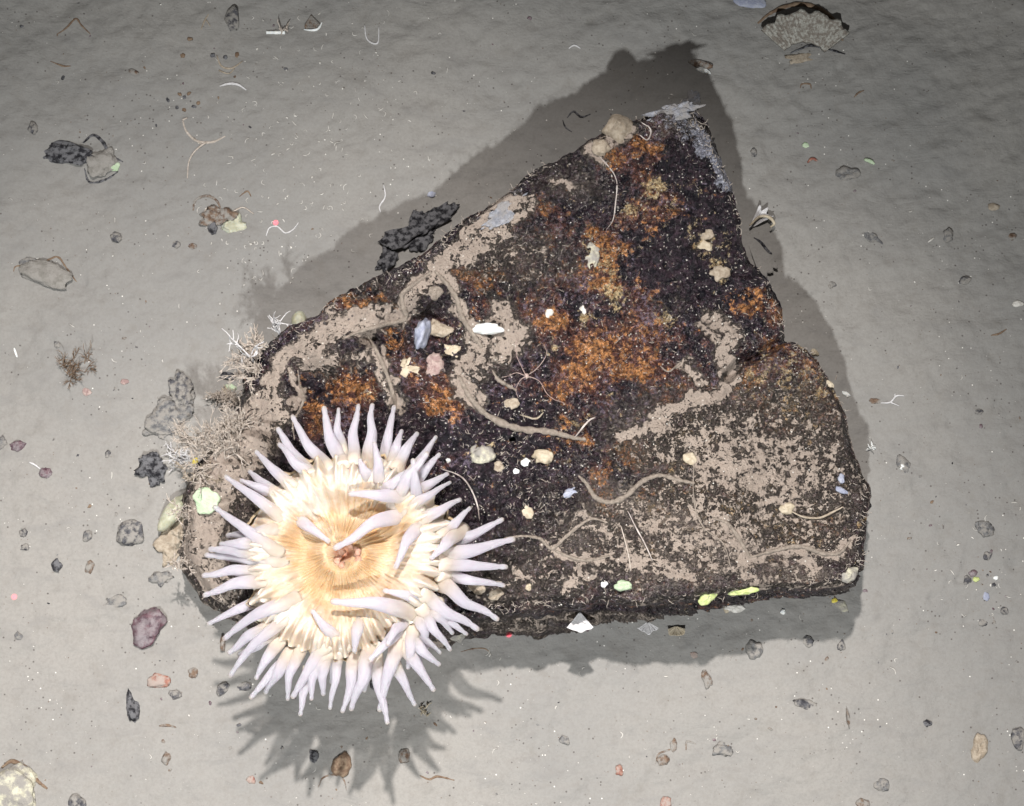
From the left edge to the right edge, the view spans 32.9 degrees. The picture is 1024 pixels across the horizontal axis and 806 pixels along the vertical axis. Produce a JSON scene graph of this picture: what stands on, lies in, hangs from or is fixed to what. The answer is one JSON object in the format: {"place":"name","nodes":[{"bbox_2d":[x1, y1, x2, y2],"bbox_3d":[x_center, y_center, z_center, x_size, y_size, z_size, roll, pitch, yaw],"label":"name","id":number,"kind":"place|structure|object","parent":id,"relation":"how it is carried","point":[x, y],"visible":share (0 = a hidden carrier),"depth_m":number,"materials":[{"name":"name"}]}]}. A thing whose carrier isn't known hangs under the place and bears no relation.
{"place":"outdoors","nodes":[
{"label":"outdoors","id":0,"kind":"place"},
{"bbox_2d":[0,0,1023,805],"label":"seabed","id":1,"kind":"structure","parent":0,"point":[950,680],"depth_m":2.21,"materials":[{"name":"sand"}]},
{"bbox_2d":[9,440,26,451],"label":"pebble","id":2,"kind":"object","parent":1,"relation":"on","point":[18,445],"visible":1,"depth_m":2.19,"materials":[{"name":"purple stone"}]},
{"bbox_2d":[0,762,37,805],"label":"stone","id":3,"kind":"object","parent":1,"relation":"on","point":[17,783],"visible":1,"depth_m":2.11,"materials":[{"name":"stone"}]},
{"bbox_2d":[1,759,47,788],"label":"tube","id":4,"kind":"object","parent":1,"relation":"on","point":[14,761],"visible":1,"depth_m":2.13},
{"bbox_2d":[18,259,72,289],"bbox_3d":[-0.597,-0.167,2.224,0.071,0.016,0.033,18,81,3],"label":"stone","id":5,"kind":"object","parent":1,"relation":"on","point":[49,274],"visible":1,"depth_m":2.22,"materials":[{"name":"stone"}]},
{"bbox_2d":[39,467,52,477],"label":"pebble","id":6,"kind":"object","parent":1,"relation":"on","point":[45,472],"visible":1,"depth_m":2.18,"materials":[{"name":"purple stone"}]},
{"bbox_2d":[43,140,92,165],"bbox_3d":[-0.577,-0.324,2.247,0.082,0.010,0.031,8,81,1],"label":"stone","id":7,"kind":"object","parent":1,"relation":"on","point":[61,151],"visible":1,"depth_m":2.24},
{"bbox_2d":[55,341,96,388],"bbox_3d":[-0.550,-0.046,2.192,0.051,0.028,0.055,-15,81,-2],"label":"weed","id":8,"kind":"object","parent":1,"relation":"on","point":[71,367],"visible":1,"depth_m":2.20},
{"bbox_2d":[68,794,85,805],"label":"pebble","id":9,"kind":"object","parent":1,"relation":"on","point":[75,800],"visible":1,"depth_m":2.11,"materials":[{"name":"stone"}]},
{"bbox_2d":[86,146,117,177],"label":"stone","id":10,"kind":"object","parent":1,"relation":"on","point":[100,163],"visible":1,"depth_m":2.24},
{"bbox_2d":[82,134,122,161],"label":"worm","id":11,"kind":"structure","parent":1,"relation":"on","point":[101,140],"depth_m":2.25,"materials":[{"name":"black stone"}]},
{"bbox_2d":[105,594,126,606],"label":"pebble","id":12,"kind":"object","parent":1,"relation":"on","point":[118,600],"visible":1,"depth_m":2.16,"materials":[{"name":"grey stone"}]},
{"bbox_2d":[116,519,143,545],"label":"stone","id":13,"kind":"object","parent":1,"relation":"on","point":[129,532],"visible":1,"depth_m":2.17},
{"bbox_2d":[126,689,139,722],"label":"stone","id":14,"kind":"object","parent":1,"relation":"on","point":[133,708],"visible":1,"depth_m":2.14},
{"bbox_2d":[131,607,167,648],"bbox_3d":[-0.454,0.279,2.159,0.040,0.018,0.054,25,82,4],"label":"stone","id":15,"kind":"object","parent":1,"relation":"on","point":[147,625],"visible":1,"depth_m":2.15,"materials":[{"name":"stone"}]},
{"bbox_2d":[134,451,167,486],"bbox_3d":[-0.455,0.084,2.184,0.044,0.016,0.045,0,81,0],"label":"stone","id":16,"kind":"object","parent":1,"relation":"on","point":[152,467],"visible":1,"depth_m":2.18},
{"bbox_2d":[147,673,170,687],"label":"pebble","id":17,"kind":"object","parent":1,"relation":"on","point":[156,680],"visible":1,"depth_m":2.14,"materials":[{"name":"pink stone"}]},
{"bbox_2d":[148,571,174,586],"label":"stone","id":18,"kind":"object","parent":1,"relation":"on","point":[160,579],"visible":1,"depth_m":2.16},
{"bbox_2d":[142,396,193,439],"bbox_3d":[-0.436,0.018,2.194,0.076,0.015,0.051,-30,82,-4],"label":"stone","id":19,"kind":"object","parent":1,"relation":"on","point":[158,421],"visible":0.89,"depth_m":2.19,"materials":[{"name":"stone"}]},
{"bbox_2d":[152,517,183,567],"bbox_3d":[-0.422,0.174,2.172,0.067,0.017,0.042,-42,83,-6],"label":"stone","id":20,"kind":"object","parent":1,"relation":"on","point":[167,544],"visible":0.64,"depth_m":2.17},
{"bbox_2d":[157,495,182,531],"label":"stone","id":21,"kind":"object","parent":1,"relation":"on","point":[166,522],"visible":0.59,"depth_m":2.15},
{"bbox_2d":[162,441,192,471],"bbox_3d":[-0.421,0.067,2.177,0.042,0.040,0.041,0,81,0],"label":"hydroid","id":22,"kind":"object","parent":1,"relation":"on","point":[187,459],"visible":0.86,"depth_m":2.18},
{"bbox_2d":[168,370,195,407],"bbox_3d":[-0.419,-0.013,2.198,0.033,0.013,0.060,-10,81,-2],"label":"stone","id":23,"kind":"object","parent":1,"relation":"on","point":[181,387],"visible":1,"depth_m":2.20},
{"bbox_2d":[182,117,225,178],"bbox_3d":[-0.401,-0.332,2.252,0.057,0.007,0.081,0,81,0],"label":"twig","id":24,"kind":"object","parent":1,"relation":"on","point":[202,143],"visible":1,"depth_m":2.25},
{"bbox_2d":[198,205,238,225],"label":"clod","id":25,"kind":"object","parent":1,"relation":"on","point":[215,214],"visible":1,"depth_m":2.24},
{"bbox_2d":[216,682,229,695],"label":"pebble","id":26,"kind":"object","parent":1,"relation":"on","point":[223,688],"visible":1,"depth_m":2.14,"materials":[{"name":"stone"}]},
{"bbox_2d":[224,5,238,30],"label":"pebble","id":27,"kind":"object","parent":1,"relation":"on","point":[231,18],"visible":1,"depth_m":2.27,"materials":[{"name":"stone"}]},
{"bbox_2d":[221,213,246,232],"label":"clod","id":28,"kind":"object","parent":1,"relation":"on","point":[235,225],"visible":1,"depth_m":2.24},
{"bbox_2d":[304,15,319,28],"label":"shell","id":29,"kind":"object","parent":1,"relation":"on","point":[311,22],"visible":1,"depth_m":2.27},
{"bbox_2d":[331,752,351,777],"bbox_3d":[-0.209,0.443,2.124,0.026,0.009,0.031,-1,77,3],"label":"shell","id":30,"kind":"object","parent":1,"relation":"on","point":[341,766],"visible":1,"depth_m":2.12},
{"bbox_2d":[375,245,398,272],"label":"stone","id":31,"kind":"object","parent":1,"relation":"on","point":[388,259],"visible":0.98,"depth_m":2.22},
{"bbox_2d":[398,748,409,762],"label":"pebble","id":32,"kind":"object","parent":1,"relation":"on","point":[403,755],"visible":1,"depth_m":2.12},
{"bbox_2d":[378,201,459,251],"bbox_3d":[-0.116,-0.225,2.231,0.118,0.022,0.053,-33,82,-5],"label":"stone","id":33,"kind":"object","parent":1,"relation":"on","point":[415,235],"visible":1,"depth_m":2.23,"materials":[{"name":"stone"}]},
{"bbox_2d":[0,1,1023,805],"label":"dark grit","id":34,"kind":"object","parent":1,"relation":"on","point":[600,625],"visible":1,"depth_m":2.20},
{"bbox_2d":[3,2,1023,802],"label":"pale grit","id":35,"kind":"object","parent":1,"relation":"on","point":[235,384],"visible":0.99,"depth_m":2.21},
{"bbox_2d":[177,111,871,650],"bbox_3d":[-0.018,0.076,2.110,0.827,0.215,0.632,-24,82,-4],"label":"rock slab","id":36,"kind":"object","parent":1,"relation":"on","point":[755,487],"visible":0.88,"depth_m":2.04,"materials":[{"name":"stone"}]},
{"bbox_2d":[165,553,196,575],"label":"hydroid","id":37,"kind":"object","parent":36,"relation":"on","point":[174,561],"visible":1,"depth_m":2.08},
{"bbox_2d":[165,493,200,527],"bbox_3d":[-0.391,0.129,2.075,0.049,0.025,0.042,0,81,0],"label":"hydroid","id":38,"kind":"object","parent":36,"relation":"on","point":[180,513],"visible":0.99,"depth_m":2.08},
{"bbox_2d":[172,460,222,483],"bbox_3d":[-0.375,0.082,2.061,0.062,0.021,0.031,0,81,0],"label":"hydroid","id":39,"kind":"object","parent":36,"relation":"on","point":[181,467],"visible":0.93,"depth_m":2.06},
{"bbox_2d":[193,487,220,513],"bbox_3d":[-0.363,0.116,2.063,0.033,0.006,0.033,-10,87,3],"label":"sponge","id":40,"kind":"object","parent":36,"relation":"on","point":[207,499],"visible":0.94,"depth_m":2.06},
{"bbox_2d":[169,400,253,495],"bbox_3d":[-0.356,0.056,2.060,0.094,0.064,0.103,-16,81,-2],"label":"hydroid","id":41,"kind":"object","parent":36,"relation":"on","point":[189,441],"visible":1,"depth_m":2.06},
{"bbox_2d":[202,385,242,407],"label":"hydroid","id":42,"kind":"object","parent":36,"relation":"on","point":[231,397],"visible":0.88,"depth_m":2.19},
{"bbox_2d":[214,397,261,441],"bbox_3d":[-0.330,0.024,2.061,0.051,0.039,0.056,38,83,6],"label":"hydroid","id":43,"kind":"object","parent":36,"relation":"on","point":[241,421],"visible":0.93,"depth_m":2.06},
{"bbox_2d":[216,348,263,394],"bbox_3d":[-0.320,-0.040,2.059,0.055,0.044,0.052,20,82,3],"label":"hydroid","id":44,"kind":"object","parent":36,"relation":"on","point":[247,367],"visible":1,"depth_m":2.06},
{"bbox_2d":[222,328,263,362],"bbox_3d":[-0.323,-0.065,2.059,0.054,0.041,0.033,21,82,3],"label":"hydroid","id":45,"kind":"object","parent":36,"relation":"on","point":[246,353],"visible":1,"depth_m":2.05},
{"bbox_2d":[234,323,268,360],"bbox_3d":[-0.309,-0.068,2.069,0.037,0.034,0.048,38,83,6],"label":"hydroid","id":46,"kind":"object","parent":36,"relation":"on","point":[249,346],"visible":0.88,"depth_m":2.07},
{"bbox_2d":[268,311,291,334],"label":"hydroid","id":47,"kind":"object","parent":36,"relation":"on","point":[276,328],"visible":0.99,"depth_m":2.08},
{"bbox_2d":[291,311,305,323],"bbox_3d":[-0.273,-0.105,2.217,0.020,0.022,0.027,8,81,1],"label":"sea squirt","id":48,"kind":"object","parent":36,"relation":"on","point":[297,316],"visible":0.56,"depth_m":2.21},
{"bbox_2d":[292,370,304,440],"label":"mud tube","id":49,"kind":"object","parent":36,"relation":"on","point":[303,400],"visible":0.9,"depth_m":2.05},
{"bbox_2d":[201,403,515,724],"bbox_3d":[-0.173,0.180,1.962,0.354,0.136,0.363,0,81,0],"label":"sea anemone","id":50,"kind":"object","parent":36,"relation":"on","point":[346,553],"visible":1,"depth_m":1.93},
{"bbox_2d":[367,334,396,408],"bbox_3d":[-0.151,-0.038,2.045,0.008,0.029,0.099,-21,82,-3],"label":"mud tube","id":51,"kind":"object","parent":36,"relation":"on","point":[386,373],"visible":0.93,"depth_m":2.03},
{"bbox_2d":[343,272,431,338],"bbox_3d":[-0.139,-0.105,2.051,0.132,0.033,0.029,-39,83,-6],"label":"mud tube","id":52,"kind":"object","parent":36,"relation":"on","point":[405,313],"visible":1,"depth_m":2.05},
{"bbox_2d":[397,357,419,377],"bbox_3d":[-0.120,-0.041,2.034,0.027,0.009,0.031,27,82,4],"label":"crust","id":53,"kind":"object","parent":36,"relation":"on","point":[406,370],"visible":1,"depth_m":2.03},
{"bbox_2d":[414,317,430,348],"bbox_3d":[-0.106,-0.082,2.042,0.018,0.034,0.042,15,81,2],"label":"shell","id":54,"kind":"object","parent":36,"relation":"on","point":[422,331],"visible":1,"depth_m":2.03},
{"bbox_2d":[425,352,443,375],"bbox_3d":[-0.091,-0.043,2.038,0.025,0.013,0.036,13,75,11],"label":"ribbed shell","id":55,"kind":"object","parent":36,"relation":"on","point":[435,362],"visible":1,"depth_m":2.03},
{"bbox_2d":[428,286,443,300],"bbox_3d":[-0.091,-0.130,2.048,0.021,0.009,0.018,-10,84,2],"label":"lump","id":56,"kind":"object","parent":36,"relation":"on","point":[436,293],"visible":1,"depth_m":2.04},
{"bbox_2d":[430,318,453,336],"bbox_3d":[-0.087,-0.088,2.058,0.037,0.012,0.021,15,81,2],"label":"lump","id":57,"kind":"object","parent":36,"relation":"on","point":[438,329],"visible":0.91,"depth_m":2.05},
{"bbox_2d":[444,344,460,357],"bbox_3d":[-0.070,-0.061,2.048,0.022,0.005,0.017,2,81,0],"label":"crust","id":58,"kind":"object","parent":36,"relation":"on","point":[450,349],"visible":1,"depth_m":2.05},
{"bbox_2d":[434,270,482,347],"bbox_3d":[-0.062,-0.112,2.046,0.012,0.016,0.110,-28,82,-4],"label":"mud tube","id":59,"kind":"object","parent":36,"relation":"on","point":[461,316],"visible":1,"depth_m":2.04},
{"bbox_2d":[468,585,485,594],"bbox_3d":[-0.041,0.215,2.011,0.023,0.007,0.014,7,88,25],"label":"lump","id":60,"kind":"object","parent":36,"relation":"on","point":[478,589],"visible":0.86,"depth_m":2.01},
{"bbox_2d":[470,444,495,463],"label":"stone","id":61,"kind":"object","parent":36,"relation":"on","point":[482,454],"visible":1,"depth_m":2.01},
{"bbox_2d":[472,323,504,334],"bbox_3d":[-0.029,-0.087,2.034,0.040,0.013,0.015,-4,90,10],"label":"shell","id":62,"kind":"object","parent":36,"relation":"on","point":[487,328],"visible":1,"depth_m":2.03},
{"bbox_2d":[488,589,503,600],"bbox_3d":[-0.018,0.222,2.008,0.020,0.007,0.014,-10,98,1],"label":"lump","id":63,"kind":"object","parent":36,"relation":"on","point":[496,594],"visible":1,"depth_m":2.01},
{"bbox_2d":[480,192,527,229],"bbox_3d":[-0.009,-0.226,2.063,0.076,0.007,0.026,-38,83,-6],"label":"crust","id":64,"kind":"object","parent":36,"relation":"on","point":[500,214],"visible":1,"depth_m":2.06},
{"bbox_2d":[492,370,516,390],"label":"mud tube","id":65,"kind":"object","parent":36,"relation":"on","point":[499,380],"visible":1,"depth_m":2.02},
{"bbox_2d":[504,398,519,409],"bbox_3d":[-0.003,0.001,2.029,0.024,0.010,0.015,-20,82,-3],"label":"limpet","id":66,"kind":"object","parent":36,"relation":"on","point":[512,403],"visible":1,"depth_m":2.03},
{"bbox_2d":[458,375,585,440],"bbox_3d":[0.005,0.019,2.025,0.168,0.019,0.034,26,82,4],"label":"mud tube","id":67,"kind":"object","parent":36,"relation":"on","point":[499,422],"visible":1,"depth_m":2.02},
{"bbox_2d":[181,99,871,616],"bbox_3d":[-0.013,0.066,2.080,0.806,0.148,0.614,-25,82,-4],"label":"rim fuzz","id":68,"kind":"object","parent":36,"relation":"on","point":[605,591],"visible":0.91,"depth_m":2.05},
{"bbox_2d":[193,113,861,628],"bbox_3d":[0.015,-0.040,2.089,0.792,0.138,0.624,0,81,0],"label":"hydroid fuzz","id":69,"kind":"object","parent":36,"relation":"on","point":[579,385],"visible":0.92,"depth_m":2.04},
{"bbox_2d":[522,505,533,518],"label":"cap shell","id":70,"kind":"object","parent":36,"relation":"on","point":[528,512],"visible":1,"depth_m":2.01},
{"bbox_2d":[197,125,863,626],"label":"white beads","id":71,"kind":"object","parent":36,"relation":"on","point":[589,383],"visible":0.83,"depth_m":2.04},
{"bbox_2d":[501,339,563,402],"bbox_3d":[0.024,-0.039,2.030,0.074,0.018,0.077,0,81,0],"label":"brittle star","id":72,"kind":"object","parent":36,"relation":"on","point":[526,375],"visible":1,"depth_m":2.03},
{"bbox_2d":[531,449,553,463],"bbox_3d":[0.035,0.062,2.016,0.026,0.010,0.018,10,81,2],"label":"lump","id":73,"kind":"object","parent":36,"relation":"on","point":[543,456],"visible":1,"depth_m":2.01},
{"bbox_2d":[503,517,607,549],"bbox_3d":[0.053,0.155,2.006,0.123,0.012,0.027,-13,81,-2],"label":"mud tube","id":74,"kind":"object","parent":36,"relation":"on","point":[566,536],"visible":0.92,"depth_m":2.01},
{"bbox_2d":[308,191,840,604],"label":"white worm tubes","id":75,"kind":"object","parent":36,"relation":"on","point":[547,400],"visible":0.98,"depth_m":2.03},
{"bbox_2d":[567,612,592,632],"bbox_3d":[0.079,0.264,2.046,0.024,0.010,0.024,-40,83,-6],"label":"fragment","id":76,"kind":"object","parent":36,"relation":"on","point":[579,623],"visible":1,"depth_m":2.04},
{"bbox_2d":[553,550,609,561],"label":"mud tube","id":77,"kind":"object","parent":36,"relation":"on","point":[576,558],"visible":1,"depth_m":2.00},
{"bbox_2d":[585,241,599,268],"bbox_3d":[0.095,-0.175,2.062,0.020,0.008,0.034,20,82,3],"label":"crust","id":78,"kind":"object","parent":36,"relation":"on","point":[593,257],"visible":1,"depth_m":2.06,"materials":[{"name":"stone"}]},
{"bbox_2d":[591,139,609,155],"bbox_3d":[0.106,-0.305,2.070,0.023,0.012,0.021,0,81,0],"label":"lump","id":79,"kind":"object","parent":36,"relation":"on","point":[601,147],"visible":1,"depth_m":2.07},
{"bbox_2d":[601,114,632,143],"bbox_3d":[0.130,-0.330,2.077,0.036,0.045,0.035,38,83,6],"label":"sea squirt","id":80,"kind":"object","parent":36,"relation":"on","point":[617,128],"visible":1,"depth_m":2.07},
{"bbox_2d":[614,580,631,590],"bbox_3d":[0.128,0.210,1.993,0.022,0.009,0.014,4,76,7],"label":"sponge","id":81,"kind":"object","parent":36,"relation":"on","point":[621,585],"visible":1,"depth_m":1.99},
{"bbox_2d":[578,473,694,504],"bbox_3d":[0.144,0.100,2.014,0.136,0.019,0.038,0,81,0],"label":"mud tube","id":82,"kind":"object","parent":36,"relation":"on","point":[622,498],"visible":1,"depth_m":2.01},
{"bbox_2d":[638,622,657,634],"bbox_3d":[0.164,0.272,2.095,0.022,0.009,0.014,30,82,4],"label":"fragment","id":83,"kind":"object","parent":36,"relation":"on","point":[648,628],"visible":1,"depth_m":2.09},
{"bbox_2d":[641,101,705,121],"bbox_3d":[0.195,-0.350,2.088,0.080,0.006,0.023,-12,81,-2],"label":"film","id":84,"kind":"object","parent":36,"relation":"on","point":[680,111],"visible":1,"depth_m":2.09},
{"bbox_2d":[683,452,696,464],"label":"cap shell","id":85,"kind":"object","parent":36,"relation":"on","point":[690,458],"visible":1,"depth_m":2.02},
{"bbox_2d":[697,239,711,250],"bbox_3d":[0.230,-0.187,2.063,0.020,0.005,0.016,20,82,3],"label":"crust","id":86,"kind":"object","parent":36,"relation":"on","point":[704,244],"visible":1,"depth_m":2.06},
{"bbox_2d":[698,593,717,605],"bbox_3d":[0.226,0.224,2.005,0.026,0.006,0.020,-34,109,4],"label":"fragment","id":87,"kind":"object","parent":36,"relation":"on","point":[704,599],"visible":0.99,"depth_m":2.00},
{"bbox_2d":[693,449,730,567],"bbox_3d":[0.223,0.124,2.009,0.022,0.011,0.145,-16,81,-2],"label":"thread","id":88,"kind":"object","parent":36,"relation":"on","point":[704,528],"visible":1,"depth_m":2.01},
{"bbox_2d":[709,265,730,281],"bbox_3d":[0.246,-0.154,2.054,0.026,0.006,0.020,-10,81,-2],"label":"crust","id":89,"kind":"object","parent":36,"relation":"on","point":[718,273],"visible":1,"depth_m":2.05},
{"bbox_2d":[713,517,749,557],"bbox_3d":[0.258,0.153,2.008,0.011,0.017,0.063,-44,84,-6],"label":"mud tube","id":90,"kind":"object","parent":36,"relation":"on","point":[736,534],"visible":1,"depth_m":2.00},
{"bbox_2d":[728,587,758,595],"bbox_3d":[0.268,0.217,2.008,0.036,0.009,0.011,-5,81,-1],"label":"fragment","id":91,"kind":"object","parent":36,"relation":"on","point":[747,591],"visible":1,"depth_m":2.01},
{"bbox_2d":[779,502,794,514],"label":"cap shell","id":92,"kind":"object","parent":36,"relation":"on","point":[787,508],"visible":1,"depth_m":2.02},
{"bbox_2d":[750,540,851,557],"bbox_3d":[0.336,0.172,2.018,0.122,0.014,0.018,-5,81,-1],"label":"mud tube","id":93,"kind":"object","parent":36,"relation":"on","point":[800,546],"visible":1,"depth_m":2.02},
{"bbox_2d":[792,507,842,518],"bbox_3d":[0.357,0.130,2.023,0.061,0.006,0.012,-5,81,-1],"label":"thread","id":94,"kind":"object","parent":36,"relation":"on","point":[823,516],"visible":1,"depth_m":2.02},
{"bbox_2d":[842,567,858,582],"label":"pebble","id":95,"kind":"object","parent":36,"relation":"on","point":[851,575],"visible":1,"depth_m":2.02,"materials":[{"name":"stone"}]},
{"bbox_2d":[668,626,684,635],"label":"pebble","id":96,"kind":"object","parent":1,"relation":"on","point":[677,631],"visible":1,"depth_m":2.15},
{"bbox_2d":[682,90,700,110],"bbox_3d":[0.233,-0.392,2.256,0.025,0.005,0.034,0,81,0],"label":"film","id":97,"kind":"object","parent":1,"relation":"on","point":[693,97],"visible":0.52,"depth_m":2.26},
{"bbox_2d":[688,59,712,68],"bbox_3d":[0.246,-0.442,2.265,0.033,0.006,0.012,12,81,2],"label":"shell","id":98,"kind":"object","parent":1,"relation":"on","point":[697,63],"visible":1,"depth_m":2.26},
{"bbox_2d":[701,670,712,688],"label":"pebble","id":99,"kind":"object","parent":1,"relation":"on","point":[706,678],"visible":1,"depth_m":2.15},
{"bbox_2d":[712,741,732,756],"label":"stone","id":100,"kind":"object","parent":1,"relation":"on","point":[721,748],"visible":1,"depth_m":2.14,"materials":[{"name":"grey stone"}]},
{"bbox_2d":[724,605,744,612],"bbox_3d":[0.278,0.256,2.161,0.027,0.007,0.012,-5,83,-2],"label":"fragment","id":101,"kind":"object","parent":1,"relation":"on","point":[737,608],"visible":0.84,"depth_m":2.16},
{"bbox_2d":[733,0,765,7],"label":"stone","id":102,"kind":"object","parent":1,"relation":"on","point":[753,3],"visible":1,"depth_m":2.28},
{"bbox_2d":[745,639,762,658],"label":"pebble","id":103,"kind":"object","parent":1,"relation":"on","point":[753,649],"visible":1,"depth_m":2.15,"materials":[{"name":"grey stone"}]},
{"bbox_2d":[749,205,773,228],"bbox_3d":[0.316,-0.241,2.228,0.035,0.010,0.022,-26,82,-4],"label":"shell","id":104,"kind":"object","parent":1,"relation":"on","point":[758,213],"visible":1,"depth_m":2.23},
{"bbox_2d":[749,246,777,277],"bbox_3d":[0.324,-0.183,2.221,0.027,0.004,0.046,-18,81,-3],"label":"ribbed shell","id":105,"kind":"object","parent":1,"relation":"on","point":[765,263],"visible":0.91,"depth_m":2.22},
{"bbox_2d":[784,53,812,64],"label":"clod","id":106,"kind":"object","parent":1,"relation":"on","point":[799,58],"visible":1,"depth_m":2.27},
{"bbox_2d":[757,2,842,40],"bbox_3d":[0.383,-0.507,2.279,0.116,0.010,0.044,12,81,2],"label":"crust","id":107,"kind":"object","parent":1,"relation":"on","point":[808,5],"visible":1,"depth_m":2.28},
{"bbox_2d":[793,699,816,709],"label":"stone","id":108,"kind":"object","parent":1,"relation":"on","point":[804,704],"visible":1,"depth_m":2.14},
{"bbox_2d":[761,9,849,52],"bbox_3d":[0.383,-0.486,2.263,0.115,0.013,0.056,0,81,0],"label":"scallop shell","id":109,"kind":"object","parent":1,"relation":"on","point":[823,32],"visible":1,"depth_m":2.26},
{"bbox_2d":[834,600,847,611],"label":"shell","id":110,"kind":"object","parent":1,"relation":"on","point":[841,605],"visible":1,"depth_m":2.16,"materials":[{"name":"stone"}]},
{"bbox_2d":[836,166,860,180],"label":"pebble","id":111,"kind":"object","parent":1,"relation":"on","point":[843,173],"visible":1,"depth_m":2.25,"materials":[{"name":"grey stone"}]},
{"bbox_2d":[862,232,882,243],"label":"clod","id":112,"kind":"object","parent":1,"relation":"on","point":[871,237],"visible":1,"depth_m":2.23,"materials":[{"name":"grey stone"}]},
{"bbox_2d":[874,778,889,791],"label":"pebble","id":113,"kind":"object","parent":1,"relation":"on","point":[882,784],"visible":1,"depth_m":2.12,"materials":[{"name":"grey stone"}]},
{"bbox_2d":[896,454,910,472],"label":"clod","id":114,"kind":"object","parent":1,"relation":"on","point":[900,459],"visible":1,"depth_m":2.19,"materials":[{"name":"grey stone"}]},
{"bbox_2d":[943,228,952,241],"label":"clod","id":115,"kind":"object","parent":1,"relation":"on","point":[948,234],"visible":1,"depth_m":2.23,"materials":[{"name":"grey stone"}]},
{"bbox_2d":[971,733,987,762],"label":"pebble","id":116,"kind":"object","parent":1,"relation":"on","point":[979,750],"visible":1,"depth_m":2.13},
{"bbox_2d":[975,521,994,536],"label":"pebble","id":117,"kind":"object","parent":1,"relation":"on","point":[984,528],"visible":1,"depth_m":2.17,"materials":[{"name":"grey stone"}]},
{"bbox_2d":[1011,727,1023,749],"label":"stone","id":118,"kind":"object","parent":1,"relation":"on","point":[1017,736],"visible":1,"depth_m":2.13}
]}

